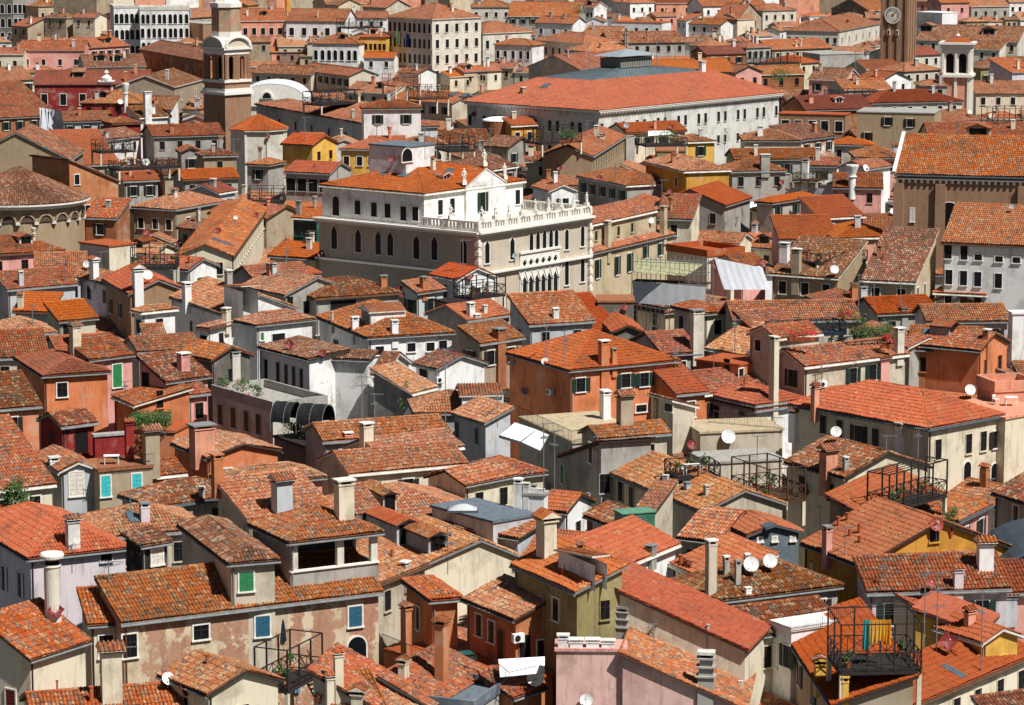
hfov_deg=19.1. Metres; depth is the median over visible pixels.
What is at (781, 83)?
window
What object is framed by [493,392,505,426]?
tv antenna
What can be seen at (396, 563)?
house
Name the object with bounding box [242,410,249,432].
window
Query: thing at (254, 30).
window
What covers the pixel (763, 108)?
window
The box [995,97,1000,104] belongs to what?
window
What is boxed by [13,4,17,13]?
window
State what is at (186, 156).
house
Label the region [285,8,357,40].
house
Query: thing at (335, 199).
window
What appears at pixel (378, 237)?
window
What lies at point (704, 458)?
potted plant
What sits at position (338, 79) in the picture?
window
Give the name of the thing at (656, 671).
house
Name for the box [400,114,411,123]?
window
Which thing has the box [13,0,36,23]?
palace
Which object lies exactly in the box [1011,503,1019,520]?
window
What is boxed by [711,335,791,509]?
house
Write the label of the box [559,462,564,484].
window
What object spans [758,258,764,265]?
satellite dish
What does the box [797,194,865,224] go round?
house
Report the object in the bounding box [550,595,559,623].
window
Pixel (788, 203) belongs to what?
house
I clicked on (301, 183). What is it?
window
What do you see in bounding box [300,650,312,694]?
stair
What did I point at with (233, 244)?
house
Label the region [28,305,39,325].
tv antenna
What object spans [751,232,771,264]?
house
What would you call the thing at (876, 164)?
house
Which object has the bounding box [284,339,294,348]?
satellite dish
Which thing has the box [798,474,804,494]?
window
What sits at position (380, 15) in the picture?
house
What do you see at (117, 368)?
window
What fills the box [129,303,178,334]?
house
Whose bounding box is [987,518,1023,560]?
zinc vault
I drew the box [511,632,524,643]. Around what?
air conditioner
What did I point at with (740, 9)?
house
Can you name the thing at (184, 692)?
drainpipe
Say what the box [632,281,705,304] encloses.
scaffold sheet
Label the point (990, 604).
window
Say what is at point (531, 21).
window
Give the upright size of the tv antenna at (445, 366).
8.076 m
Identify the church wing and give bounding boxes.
[29,154,120,240]
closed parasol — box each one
[280,619,286,649]
[294,668,299,703]
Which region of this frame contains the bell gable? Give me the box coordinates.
[98,70,114,89]
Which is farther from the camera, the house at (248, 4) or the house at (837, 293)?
the house at (248, 4)
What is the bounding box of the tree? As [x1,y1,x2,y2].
[570,3,586,14]
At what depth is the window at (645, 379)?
297.24 m
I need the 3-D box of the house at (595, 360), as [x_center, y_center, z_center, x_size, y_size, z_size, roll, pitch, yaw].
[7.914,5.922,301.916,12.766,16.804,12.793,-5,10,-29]
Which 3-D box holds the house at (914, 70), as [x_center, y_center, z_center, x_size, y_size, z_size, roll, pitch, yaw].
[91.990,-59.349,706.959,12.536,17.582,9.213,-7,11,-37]
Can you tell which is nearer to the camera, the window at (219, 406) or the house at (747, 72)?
the window at (219, 406)
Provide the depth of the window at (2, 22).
916.68 m
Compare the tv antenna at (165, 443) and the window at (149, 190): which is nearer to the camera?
the tv antenna at (165, 443)
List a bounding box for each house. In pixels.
[0,43,27,69]
[0,63,33,91]
[0,80,55,137]
[0,227,65,270]
[0,266,78,319]
[0,315,58,337]
[0,328,47,370]
[0,369,42,451]
[0,414,56,505]
[0,501,125,629]
[0,550,92,704]
[11,16,43,46]
[12,291,63,323]
[12,348,111,449]
[19,639,185,704]
[20,33,90,69]
[24,0,53,36]
[33,65,151,111]
[33,251,88,298]
[36,407,98,458]
[36,444,95,513]
[43,7,73,38]
[43,298,99,334]
[47,128,119,176]
[53,0,112,14]
[57,108,112,130]
[62,320,135,431]
[65,30,130,54]
[71,8,106,37]
[76,48,146,70]
[76,585,115,686]
[77,255,112,317]
[78,238,136,270]
[79,89,155,116]
[81,501,194,571]
[83,197,132,240]
[86,417,162,510]
[91,431,124,457]
[93,546,384,704]
[98,126,142,160]
[101,116,142,141]
[101,262,181,338]
[110,383,193,430]
[113,166,159,207]
[115,67,201,123]
[116,476,217,516]
[119,525,173,571]
[122,83,171,157]
[122,332,196,387]
[127,236,177,260]
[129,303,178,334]
[130,187,225,238]
[134,420,194,458]
[135,349,212,420]
[138,38,250,78]
[138,252,220,284]
[140,122,225,172]
[152,95,179,123]
[153,457,187,482]
[155,158,177,196]
[155,649,285,704]
[168,269,298,346]
[169,421,282,479]
[171,167,239,198]
[175,144,201,168]
[175,207,205,248]
[175,514,280,673]
[176,197,266,280]
[182,338,254,421]
[184,178,237,199]
[185,381,211,421]
[189,21,211,40]
[194,135,238,170]
[196,307,234,344]
[207,197,295,247]
[208,461,327,491]
[209,452,333,536]
[211,379,327,444]
[232,308,316,379]
[233,261,313,283]
[239,0,259,8]
[241,4,284,46]
[241,69,252,84]
[242,260,339,314]
[244,146,286,193]
[245,476,384,626]
[248,37,271,60]
[250,63,322,93]
[254,98,440,139]
[255,335,351,420]
[267,233,318,269]
[272,432,305,464]
[276,36,306,65]
[280,132,338,168]
[283,160,352,201]
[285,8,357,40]
[290,196,321,241]
[301,413,450,471]
[305,642,391,704]
[307,274,402,339]
[308,62,378,93]
[315,299,455,372]
[317,440,469,494]
[324,479,464,516]
[324,647,387,704]
[331,348,378,419]
[333,481,380,520]
[338,138,385,175]
[342,421,464,450]
[343,75,412,101]
[352,6,388,30]
[356,536,430,665]
[358,28,390,52]
[359,90,422,139]
[362,0,410,14]
[362,51,399,81]
[363,505,521,622]
[369,361,438,416]
[370,351,411,377]
[375,613,486,704]
[381,600,554,704]
[391,84,473,128]
[398,64,437,90]
[400,276,446,318]
[400,574,462,647]
[407,382,503,435]
[411,348,488,391]
[423,458,520,506]
[424,298,509,352]
[428,673,507,704]
[429,262,497,299]
[430,497,533,547]
[436,66,474,92]
[438,118,489,160]
[442,154,518,176]
[442,519,535,558]
[450,395,514,461]
[452,59,488,94]
[456,319,525,388]
[461,573,545,662]
[469,455,548,488]
[470,0,510,22]
[477,664,548,704]
[478,59,502,90]
[484,134,536,177]
[489,57,522,87]
[493,35,544,65]
[501,111,537,150]
[505,328,680,459]
[506,289,595,345]
[507,1,586,31]
[509,507,629,704]
[511,528,587,572]
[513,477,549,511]
[517,389,615,490]
[524,143,544,187]
[527,49,621,79]
[530,171,577,209]
[534,12,586,38]
[535,31,616,56]
[540,125,626,179]
[548,489,596,530]
[554,633,626,704]
[557,436,655,507]
[566,41,634,52]
[569,514,681,577]
[575,166,662,205]
[575,292,609,332]
[577,388,671,453]
[582,499,629,530]
[590,197,659,245]
[592,205,676,300]
[596,294,634,319]
[600,30,685,57]
[602,311,643,339]
[609,120,687,162]
[609,450,787,558]
[611,20,671,31]
[612,0,654,18]
[614,555,771,704]
[618,625,756,704]
[628,308,705,369]
[632,282,671,326]
[634,305,673,330]
[634,474,678,536]
[643,152,731,193]
[647,392,699,456]
[652,0,689,29]
[652,52,732,75]
[653,356,709,419]
[654,181,752,231]
[657,192,701,242]
[666,240,744,293]
[668,532,779,576]
[669,128,716,162]
[669,538,844,606]
[670,299,724,356]
[676,505,747,554]
[686,0,764,15]
[688,13,733,41]
[689,448,783,489]
[690,40,746,63]
[690,367,765,418]
[690,417,783,456]
[694,353,752,377]
[697,230,753,251]
[704,320,774,355]
[707,252,769,299]
[710,377,804,418]
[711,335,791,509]
[714,0,762,37]
[720,154,787,231]
[722,298,860,343]
[724,144,815,193]
[727,509,804,564]
[729,62,762,84]
[730,35,771,64]
[731,595,827,693]
[732,307,792,327]
[738,126,801,147]
[746,320,823,388]
[750,64,805,111]
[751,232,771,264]
[753,2,796,30]
[753,191,814,232]
[758,37,832,57]
[761,54,819,88]
[768,121,836,157]
[769,235,867,299]
[769,611,833,703]
[770,214,834,266]
[778,111,850,139]
[779,0,813,21]
[779,326,909,396]
[782,93,872,135]
[782,435,931,567]
[785,13,880,50]
[786,379,1005,490]
[789,158,833,194]
[791,597,920,704]
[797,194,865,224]
[799,496,1012,603]
[802,51,863,66]
[803,282,868,301]
[807,63,859,94]
[807,147,840,179]
[824,463,940,523]
[826,74,891,94]
[826,215,882,261]
[830,0,880,26]
[832,164,883,212]
[834,136,875,164]
[836,157,892,212]
[845,59,897,74]
[848,142,898,212]
[849,320,935,386]
[849,636,1023,704]
[852,535,1011,637]
[855,294,933,329]
[856,69,912,88]
[856,107,941,149]
[860,226,939,302]
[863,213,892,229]
[864,81,963,108]
[867,45,941,68]
[868,577,920,651]
[878,59,940,88]
[908,324,984,387]
[911,590,999,649]
[912,303,1007,337]
[916,11,957,36]
[916,22,1023,71]
[918,119,1023,136]
[918,319,1010,393]
[926,0,969,24]
[927,489,994,534]
[931,604,1023,656]
[940,202,1023,334]
[948,462,1002,532]
[965,397,1023,483]
[968,0,1009,18]
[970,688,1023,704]
[971,40,1007,61]
[973,74,1023,117]
[976,372,1023,401]
[988,56,1023,79]
[990,472,1023,527]
[999,558,1023,642]
[1007,310,1023,370]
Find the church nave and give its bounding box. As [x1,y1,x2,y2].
[0,123,85,172]
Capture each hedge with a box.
[129,409,172,429]
[643,129,676,141]
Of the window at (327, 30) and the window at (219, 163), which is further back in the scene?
the window at (327, 30)
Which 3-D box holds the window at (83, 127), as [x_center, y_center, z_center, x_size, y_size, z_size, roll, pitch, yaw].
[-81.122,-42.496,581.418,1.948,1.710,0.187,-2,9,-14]
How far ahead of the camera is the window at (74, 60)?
779.12 m
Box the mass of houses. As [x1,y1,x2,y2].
[0,0,1023,704]
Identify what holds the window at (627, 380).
in the house at (595, 360)
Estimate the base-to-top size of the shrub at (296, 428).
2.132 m
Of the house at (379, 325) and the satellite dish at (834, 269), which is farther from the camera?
the satellite dish at (834, 269)
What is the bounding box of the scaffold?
[631,254,713,330]
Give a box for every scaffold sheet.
[39,107,63,129]
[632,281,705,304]
[715,258,770,289]
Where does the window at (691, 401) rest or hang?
in the house at (680, 381)
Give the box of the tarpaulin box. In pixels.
[613,507,655,526]
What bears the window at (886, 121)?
in the house at (878, 126)
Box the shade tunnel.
[270,400,334,431]
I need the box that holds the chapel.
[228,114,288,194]
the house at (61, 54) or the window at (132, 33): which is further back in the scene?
the window at (132, 33)
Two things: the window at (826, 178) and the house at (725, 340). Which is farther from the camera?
the window at (826, 178)
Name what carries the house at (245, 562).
on the ground
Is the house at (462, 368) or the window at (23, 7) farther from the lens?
the window at (23, 7)
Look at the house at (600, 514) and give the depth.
237.20 m
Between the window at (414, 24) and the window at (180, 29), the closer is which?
the window at (414, 24)
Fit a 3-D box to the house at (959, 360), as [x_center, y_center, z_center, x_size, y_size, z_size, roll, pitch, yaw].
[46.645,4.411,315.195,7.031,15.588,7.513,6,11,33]
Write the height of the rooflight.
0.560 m
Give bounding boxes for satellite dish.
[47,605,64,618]
[83,260,88,268]
[143,270,152,282]
[144,229,149,234]
[162,672,173,688]
[214,227,220,233]
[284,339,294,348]
[318,250,324,261]
[319,349,325,362]
[389,156,394,161]
[397,286,404,296]
[508,358,514,365]
[521,387,526,401]
[527,669,543,689]
[541,358,548,371]
[580,693,592,704]
[621,303,628,314]
[687,440,696,451]
[722,429,735,448]
[744,556,758,574]
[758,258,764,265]
[763,553,777,569]
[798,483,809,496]
[830,265,838,275]
[831,426,841,436]
[926,578,934,590]
[930,517,943,539]
[938,630,958,653]
[965,384,975,394]
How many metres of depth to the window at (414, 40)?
791.39 m
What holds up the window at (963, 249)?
in the house at (983, 249)
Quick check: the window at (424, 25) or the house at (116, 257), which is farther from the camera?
the window at (424, 25)
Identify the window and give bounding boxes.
[0,4,4,13]
[0,18,4,27]
[0,366,9,370]
[0,564,6,592]
[2,121,10,130]
[4,687,16,704]
[7,4,11,13]
[7,18,11,27]
[11,416,22,431]
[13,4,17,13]
[15,570,23,599]
[16,121,24,129]
[18,4,21,13]
[21,259,28,268]
[22,4,25,13]
[25,83,32,89]
[28,494,41,503]
[30,120,38,125]
[41,59,45,65]
[41,93,47,105]
[48,431,54,445]
[56,381,68,398]
[60,93,66,105]
[62,324,69,334]
[65,125,74,128]
[68,470,85,497]
[73,59,77,65]
[74,174,80,185]
[74,430,89,454]
[75,286,78,298]
[79,93,85,105]
[81,125,91,129]
[86,286,91,300]
[93,223,105,235]
[97,633,114,659]
[99,474,112,498]
[99,554,113,563]
[102,289,106,303]
[105,169,115,176]
[108,297,111,314]
[111,362,123,388]
[114,13,118,23]
[114,29,118,38]
[117,107,121,114]
[118,302,121,318]
[119,13,123,23]
[120,29,124,39]
[121,632,139,659]
[124,13,128,23]
[125,29,128,39]
[127,186,138,196]
[130,13,133,23]
[130,29,134,39]
[130,45,134,52]
[131,472,142,488]
[134,13,138,23]
[135,29,139,39]
[135,318,141,334]
[137,216,144,228]
[140,28,144,37]
[141,14,144,23]
[141,371,149,385]
[144,185,155,195]
[146,14,149,23]
[147,28,150,37]
[150,547,165,567]
[151,217,158,229]
[152,14,155,23]
[152,28,155,37]
[155,318,163,324]
[155,389,164,409]
[157,14,161,23]
[157,28,161,37]
[159,141,164,149]
[162,14,166,23]
[163,28,166,37]
[165,218,172,230]
[168,14,171,23]
[168,28,172,37]
[172,541,181,562]
[173,14,176,23]
[173,28,177,37]
[177,140,182,147]
[179,14,182,23]
[179,28,182,37]
[180,694,188,704]
[183,234,187,243]
[184,14,188,23]
[185,28,188,37]
[186,158,196,168]
[189,320,192,331]
[191,622,211,642]
[194,402,204,419]
[195,140,200,148]
[200,334,207,339]
[212,506,217,515]
[216,262,223,274]
[216,403,223,425]
[217,161,222,166]
[218,332,223,342]
[228,368,231,382]
[229,406,236,429]
[237,570,255,593]
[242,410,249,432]
[243,28,247,34]
[252,28,256,34]
[252,169,262,179]
[253,614,272,638]
[254,413,261,435]
[259,331,265,341]
[260,27,265,34]
[263,358,268,378]
[269,27,273,34]
[272,332,284,340]
[275,361,280,382]
[277,27,281,34]
[284,363,288,384]
[286,178,295,191]
[286,296,292,306]
[289,27,293,35]
[291,365,295,386]
[294,222,301,236]
[297,178,306,191]
[299,367,303,388]
[301,27,306,35]
[302,223,308,236]
[303,300,309,313]
[308,179,317,192]
[309,223,317,237]
[312,28,317,35]
[314,50,317,60]
[317,151,320,160]
[319,179,328,192]
[320,50,324,60]
[324,76,327,83]
[325,28,329,35]
[327,50,331,60]
[329,150,332,159]
[330,224,337,249]
[330,299,356,310]
[331,77,334,84]
[331,195,340,216]
[333,50,337,60]
[337,78,340,85]
[339,50,343,60]
[343,156,349,165]
[346,50,351,60]
[346,635,367,657]
[347,604,364,629]
[352,50,357,60]
[353,200,360,215]
[354,227,361,253]
[356,156,362,165]
[364,43,367,50]
[370,202,377,217]
[372,114,382,123]
[373,43,376,50]
[374,229,382,255]
[375,346,383,355]
[383,203,390,218]
[383,588,392,613]
[386,230,394,256]
[393,21,396,31]
[393,37,396,46]
[398,21,400,31]
[398,52,401,62]
[398,477,418,483]
[399,206,406,221]
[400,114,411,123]
[401,148,413,162]
[403,22,406,31]
[403,53,405,62]
[404,298,415,313]
[406,342,416,352]
[408,22,411,32]
[408,53,411,63]
[411,206,418,221]
[412,22,415,32]
[412,233,420,259]
[413,38,416,48]
[413,53,416,63]
[414,604,420,632]
[418,23,420,32]
[418,38,421,48]
[418,54,420,63]
[419,368,427,378]
[423,23,425,33]
[423,38,425,48]
[423,54,425,64]
[425,297,436,311]
[425,342,434,352]
[427,23,430,33]
[427,54,430,64]
[428,39,430,49]
[429,106,435,114]
[430,234,438,260]
[435,24,438,32]
[435,39,439,48]
[435,55,439,63]
[437,199,443,215]
[438,340,447,349]
[441,106,446,114]
[443,284,447,297]
[445,23,448,32]
[445,39,448,47]
[445,54,448,63]
[449,198,455,213]
[455,23,458,31]
[455,38,458,47]
[455,54,458,62]
[455,421,459,438]
[459,237,467,263]
[462,349,475,356]
[464,22,468,31]
[465,38,468,46]
[468,114,471,125]
[473,427,479,445]
[473,611,482,638]
[474,22,477,30]
[474,37,478,46]
[474,53,477,61]
[475,491,483,498]
[478,191,487,212]
[484,239,490,264]
[484,349,496,366]
[485,40,489,48]
[486,618,495,645]
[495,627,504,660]
[496,50,499,58]
[499,486,508,505]
[506,346,517,361]
[509,19,515,23]
[509,235,515,260]
[511,51,514,58]
[511,153,517,162]
[515,189,520,204]
[518,633,530,657]
[519,19,525,23]
[519,51,522,59]
[526,51,529,59]
[529,19,535,23]
[529,230,534,253]
[535,229,541,252]
[536,638,543,656]
[538,166,541,175]
[541,331,549,340]
[542,228,547,251]
[548,120,551,130]
[548,228,554,250]
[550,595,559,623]
[554,229,559,251]
[555,121,558,131]
[557,197,568,208]
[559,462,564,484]
[564,228,569,250]
[564,256,569,286]
[572,376,590,393]
[575,519,580,530]
[578,122,581,132]
[579,253,585,282]
[580,182,585,192]
[580,225,585,247]
[585,512,593,530]
[587,441,593,464]
[589,183,594,194]
[594,230,598,241]
[595,258,600,279]
[598,473,610,494]
[599,185,604,196]
[599,599,611,621]
[609,187,614,198]
[615,255,620,275]
[616,481,623,502]
[617,225,620,236]
[617,372,635,388]
[619,189,624,200]
[627,252,632,272]
[627,485,634,507]
[630,222,633,232]
[634,403,648,413]
[636,371,653,387]
[643,245,648,258]
[645,136,653,142]
[651,313,657,326]
[651,318,656,330]
[651,443,654,450]
[658,242,663,256]
[662,401,673,413]
[670,225,677,236]
[674,176,677,187]
[678,314,684,328]
[684,115,687,125]
[687,400,696,417]
[696,146,705,155]
[697,113,699,123]
[704,113,706,123]
[707,401,713,418]
[709,213,715,224]
[713,319,722,335]
[713,404,719,418]
[717,111,720,121]
[723,134,726,142]
[723,358,730,373]
[724,111,726,121]
[736,56,742,62]
[737,109,739,119]
[737,176,743,186]
[738,367,743,377]
[738,410,745,417]
[743,109,745,119]
[753,338,761,352]
[755,176,761,186]
[756,107,758,117]
[756,536,764,543]
[762,107,764,117]
[763,78,767,85]
[763,255,769,263]
[763,645,772,669]
[771,535,778,542]
[771,643,777,669]
[774,176,780,185]
[775,105,777,115]
[775,205,782,213]
[777,280,786,294]
[779,78,783,85]
[779,642,793,670]
[781,119,789,123]
[781,163,792,173]
[785,367,796,387]
[789,535,796,542]
[793,203,799,213]
[797,662,801,689]
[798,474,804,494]
[799,282,809,295]
[810,681,815,704]
[813,83,821,90]
[815,142,821,151]
[816,170,827,179]
[818,414,827,434]
[820,120,827,130]
[821,283,830,290]
[821,597,831,606]
[825,483,834,502]
[826,141,831,150]
[834,121,842,131]
[836,150,841,158]
[836,419,843,437]
[838,327,846,341]
[846,366,860,383]
[850,423,866,443]
[861,132,872,140]
[866,193,872,203]
[866,363,879,379]
[871,287,880,295]
[871,427,879,446]
[877,602,894,626]
[882,116,892,125]
[888,320,895,326]
[896,288,905,294]
[904,118,914,127]
[909,207,914,222]
[919,357,928,372]
[923,282,925,293]
[928,528,940,543]
[930,278,932,293]
[934,438,942,460]
[943,245,951,259]
[944,269,952,285]
[944,296,951,302]
[945,202,954,228]
[952,696,960,704]
[959,246,967,260]
[959,270,967,286]
[962,460,971,481]
[964,433,972,455]
[969,598,995,611]
[973,253,982,261]
[973,271,981,287]
[974,686,981,694]
[977,516,985,534]
[979,430,987,452]
[980,97,985,104]
[989,430,997,449]
[990,462,996,481]
[992,328,1003,335]
[993,255,1003,262]
[994,273,1002,288]
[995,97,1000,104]
[996,677,1004,691]
[997,354,1001,370]
[1010,97,1015,104]
[1011,256,1020,263]
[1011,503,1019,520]
[1017,669,1023,688]
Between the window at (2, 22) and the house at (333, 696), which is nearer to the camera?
the house at (333, 696)
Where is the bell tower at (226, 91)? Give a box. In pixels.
[200,0,253,150]
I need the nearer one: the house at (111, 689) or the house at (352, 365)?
the house at (111, 689)
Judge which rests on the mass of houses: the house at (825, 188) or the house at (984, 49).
the house at (825, 188)
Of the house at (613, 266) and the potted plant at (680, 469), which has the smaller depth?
the potted plant at (680, 469)
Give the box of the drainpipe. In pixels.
[180,683,188,701]
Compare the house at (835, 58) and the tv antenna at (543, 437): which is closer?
the tv antenna at (543, 437)
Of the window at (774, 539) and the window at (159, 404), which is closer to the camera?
the window at (774, 539)
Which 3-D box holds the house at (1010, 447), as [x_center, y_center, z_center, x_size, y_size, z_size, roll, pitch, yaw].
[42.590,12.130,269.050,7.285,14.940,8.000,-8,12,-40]
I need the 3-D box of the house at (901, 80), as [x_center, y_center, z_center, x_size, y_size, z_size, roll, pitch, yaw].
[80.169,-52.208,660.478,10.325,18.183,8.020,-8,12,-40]
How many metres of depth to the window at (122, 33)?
873.64 m
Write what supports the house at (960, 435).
on the ground
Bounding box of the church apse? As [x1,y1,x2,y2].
[0,166,90,250]
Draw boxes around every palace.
[0,0,12,36]
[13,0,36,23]
[109,4,139,52]
[139,5,189,46]
[311,32,364,67]
[312,140,595,323]
[386,2,482,73]
[481,20,532,64]
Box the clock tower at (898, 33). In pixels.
[880,0,916,62]
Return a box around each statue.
[448,205,453,219]
[461,168,466,184]
[479,206,483,221]
[481,149,486,165]
[492,205,498,219]
[501,163,507,179]
[506,203,510,217]
[519,201,524,215]
[532,199,537,213]
[545,197,550,211]
[558,195,563,209]
[571,194,576,208]
[584,192,589,206]
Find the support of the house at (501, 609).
on the ground
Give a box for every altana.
[91,137,135,165]
[108,157,179,183]
[130,243,179,282]
[247,185,285,204]
[253,629,322,704]
[302,88,363,114]
[336,17,381,36]
[382,72,420,99]
[408,84,448,115]
[437,134,474,160]
[453,274,505,307]
[523,124,581,156]
[636,135,687,156]
[664,456,720,485]
[731,453,805,525]
[747,51,800,67]
[765,317,846,341]
[792,171,825,187]
[802,249,867,270]
[824,88,876,96]
[826,606,922,704]
[828,334,892,345]
[866,456,947,517]
[981,105,1023,124]
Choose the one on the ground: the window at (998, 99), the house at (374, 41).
the house at (374, 41)
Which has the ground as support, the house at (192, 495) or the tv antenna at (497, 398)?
the house at (192, 495)
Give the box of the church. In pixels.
[892,121,1023,268]
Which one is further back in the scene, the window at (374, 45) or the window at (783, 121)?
the window at (374, 45)
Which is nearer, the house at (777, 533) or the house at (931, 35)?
the house at (777, 533)
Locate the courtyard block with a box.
[461,31,784,164]
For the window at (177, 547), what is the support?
in the house at (115, 520)
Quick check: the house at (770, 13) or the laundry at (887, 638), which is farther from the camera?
the house at (770, 13)
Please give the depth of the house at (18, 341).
313.63 m
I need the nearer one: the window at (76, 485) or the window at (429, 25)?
the window at (76, 485)
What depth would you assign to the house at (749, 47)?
767.92 m
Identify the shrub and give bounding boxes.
[0,476,37,506]
[281,415,305,436]
[861,320,894,337]
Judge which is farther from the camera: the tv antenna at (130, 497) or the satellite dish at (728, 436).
the satellite dish at (728, 436)
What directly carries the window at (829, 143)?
in the house at (812, 135)
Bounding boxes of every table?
[103,454,118,464]
[457,650,474,659]
[684,463,700,472]
[1004,396,1017,404]
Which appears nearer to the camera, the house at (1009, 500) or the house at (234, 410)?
the house at (1009, 500)
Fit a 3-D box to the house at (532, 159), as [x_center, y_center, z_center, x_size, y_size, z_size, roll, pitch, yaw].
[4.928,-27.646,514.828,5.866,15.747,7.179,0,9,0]
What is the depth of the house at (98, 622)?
205.48 m
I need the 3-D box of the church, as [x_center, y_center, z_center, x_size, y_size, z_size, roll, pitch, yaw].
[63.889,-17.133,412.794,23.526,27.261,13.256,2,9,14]
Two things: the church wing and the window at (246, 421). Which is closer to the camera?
the window at (246, 421)
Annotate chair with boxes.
[992,394,999,403]
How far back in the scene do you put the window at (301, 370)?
303.40 m
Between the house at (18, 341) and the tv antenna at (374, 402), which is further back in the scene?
the house at (18, 341)
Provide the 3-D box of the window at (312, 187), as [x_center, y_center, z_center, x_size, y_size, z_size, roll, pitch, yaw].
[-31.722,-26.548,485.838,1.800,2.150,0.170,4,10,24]
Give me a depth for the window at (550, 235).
372.46 m
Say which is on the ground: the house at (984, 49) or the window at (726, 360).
the house at (984, 49)
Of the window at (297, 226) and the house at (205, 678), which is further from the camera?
the window at (297, 226)
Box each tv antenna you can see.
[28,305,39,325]
[65,542,82,572]
[101,560,123,582]
[124,491,142,510]
[161,431,175,460]
[193,215,197,243]
[296,489,314,506]
[356,376,369,417]
[370,393,383,441]
[441,348,452,434]
[442,525,457,573]
[488,128,493,153]
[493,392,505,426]
[537,595,544,644]
[538,422,554,492]
[542,317,555,356]
[545,587,551,642]
[547,430,562,494]
[562,330,568,378]
[651,623,660,637]
[654,38,660,65]
[672,348,680,367]
[710,348,723,373]
[732,319,740,351]
[753,435,767,464]
[817,363,829,391]
[839,526,855,571]
[856,274,865,311]
[871,278,879,316]
[879,558,895,601]
[893,131,893,160]
[900,272,907,304]
[915,427,925,471]
[919,553,941,648]
[931,571,948,651]
[975,591,997,693]
[984,478,995,512]
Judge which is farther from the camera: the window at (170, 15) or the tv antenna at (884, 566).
the window at (170, 15)
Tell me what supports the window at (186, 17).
in the palace at (166, 22)
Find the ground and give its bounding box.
[140,0,879,516]
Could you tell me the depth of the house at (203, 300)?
333.44 m
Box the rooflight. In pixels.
[447,503,478,512]
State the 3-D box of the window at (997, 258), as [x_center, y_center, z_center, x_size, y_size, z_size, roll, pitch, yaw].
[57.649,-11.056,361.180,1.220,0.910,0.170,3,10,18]
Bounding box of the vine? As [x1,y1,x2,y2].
[767,65,797,81]
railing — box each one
[98,453,153,469]
[382,634,477,678]
[493,659,536,686]
[517,406,580,441]
[708,411,784,427]
[791,605,857,628]
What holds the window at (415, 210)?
in the palace at (393, 216)
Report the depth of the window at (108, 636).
205.19 m
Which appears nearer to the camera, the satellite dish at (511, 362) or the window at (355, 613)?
the window at (355, 613)
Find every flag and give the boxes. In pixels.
[396,29,400,44]
[405,32,409,47]
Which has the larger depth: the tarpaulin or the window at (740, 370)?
the tarpaulin
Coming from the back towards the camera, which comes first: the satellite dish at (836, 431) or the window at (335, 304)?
the window at (335, 304)
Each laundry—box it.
[862,620,869,649]
[869,620,878,643]
[878,619,885,640]
[884,619,891,644]
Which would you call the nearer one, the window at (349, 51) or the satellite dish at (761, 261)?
the satellite dish at (761, 261)
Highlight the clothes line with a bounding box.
[838,604,902,614]
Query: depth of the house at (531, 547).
224.16 m
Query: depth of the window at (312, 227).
418.05 m
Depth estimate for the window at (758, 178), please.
488.87 m
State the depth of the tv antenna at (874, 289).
332.71 m
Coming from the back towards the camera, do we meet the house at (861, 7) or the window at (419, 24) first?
the house at (861, 7)
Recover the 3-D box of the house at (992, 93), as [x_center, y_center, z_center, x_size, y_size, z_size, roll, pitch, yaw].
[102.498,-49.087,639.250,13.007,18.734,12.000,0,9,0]
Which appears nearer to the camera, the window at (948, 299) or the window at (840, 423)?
the window at (840, 423)
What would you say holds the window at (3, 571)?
in the house at (30, 531)
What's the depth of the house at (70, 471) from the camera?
253.13 m
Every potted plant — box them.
[213,375,230,392]
[232,377,251,394]
[244,380,263,398]
[271,663,282,675]
[280,667,291,687]
[285,652,295,671]
[311,692,322,703]
[557,126,578,142]
[674,462,683,475]
[685,457,692,469]
[699,452,709,470]
[749,474,760,488]
[764,473,776,487]
[782,328,818,340]
[835,308,850,321]
[842,650,854,668]
[847,310,870,338]
[866,643,873,655]
[878,333,894,348]
[887,491,896,499]
[896,486,902,499]
[897,639,905,655]
[916,480,927,493]
[943,501,959,536]
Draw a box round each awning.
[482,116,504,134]
[498,656,544,676]
[499,422,535,443]
[520,429,548,452]
[648,130,670,135]
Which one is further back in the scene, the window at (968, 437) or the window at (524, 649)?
the window at (968, 437)
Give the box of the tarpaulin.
[635,259,701,275]
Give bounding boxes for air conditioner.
[435,376,443,383]
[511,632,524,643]
[546,388,553,396]
[818,381,826,387]
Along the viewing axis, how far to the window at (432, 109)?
600.15 m
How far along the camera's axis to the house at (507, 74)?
797.12 m
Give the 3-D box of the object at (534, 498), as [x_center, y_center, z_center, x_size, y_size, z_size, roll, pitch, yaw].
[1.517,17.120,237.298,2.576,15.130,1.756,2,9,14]
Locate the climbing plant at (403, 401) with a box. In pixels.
[398,380,407,408]
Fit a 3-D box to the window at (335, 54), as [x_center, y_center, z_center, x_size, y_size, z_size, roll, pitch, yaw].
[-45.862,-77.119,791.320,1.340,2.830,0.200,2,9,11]
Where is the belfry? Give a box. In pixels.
[938,33,976,113]
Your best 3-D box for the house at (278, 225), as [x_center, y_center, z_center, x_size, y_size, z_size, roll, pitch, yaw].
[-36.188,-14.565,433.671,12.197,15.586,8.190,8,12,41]
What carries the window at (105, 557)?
in the house at (30, 531)
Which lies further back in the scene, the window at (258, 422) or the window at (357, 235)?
the window at (357, 235)
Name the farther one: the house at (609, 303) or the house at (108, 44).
the house at (108, 44)
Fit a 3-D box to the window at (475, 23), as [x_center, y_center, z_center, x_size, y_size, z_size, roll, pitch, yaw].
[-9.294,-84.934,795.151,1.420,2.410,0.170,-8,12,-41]
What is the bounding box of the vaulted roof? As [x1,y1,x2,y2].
[250,79,310,115]
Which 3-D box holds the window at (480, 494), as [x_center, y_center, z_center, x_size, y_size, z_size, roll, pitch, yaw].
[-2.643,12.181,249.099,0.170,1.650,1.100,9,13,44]

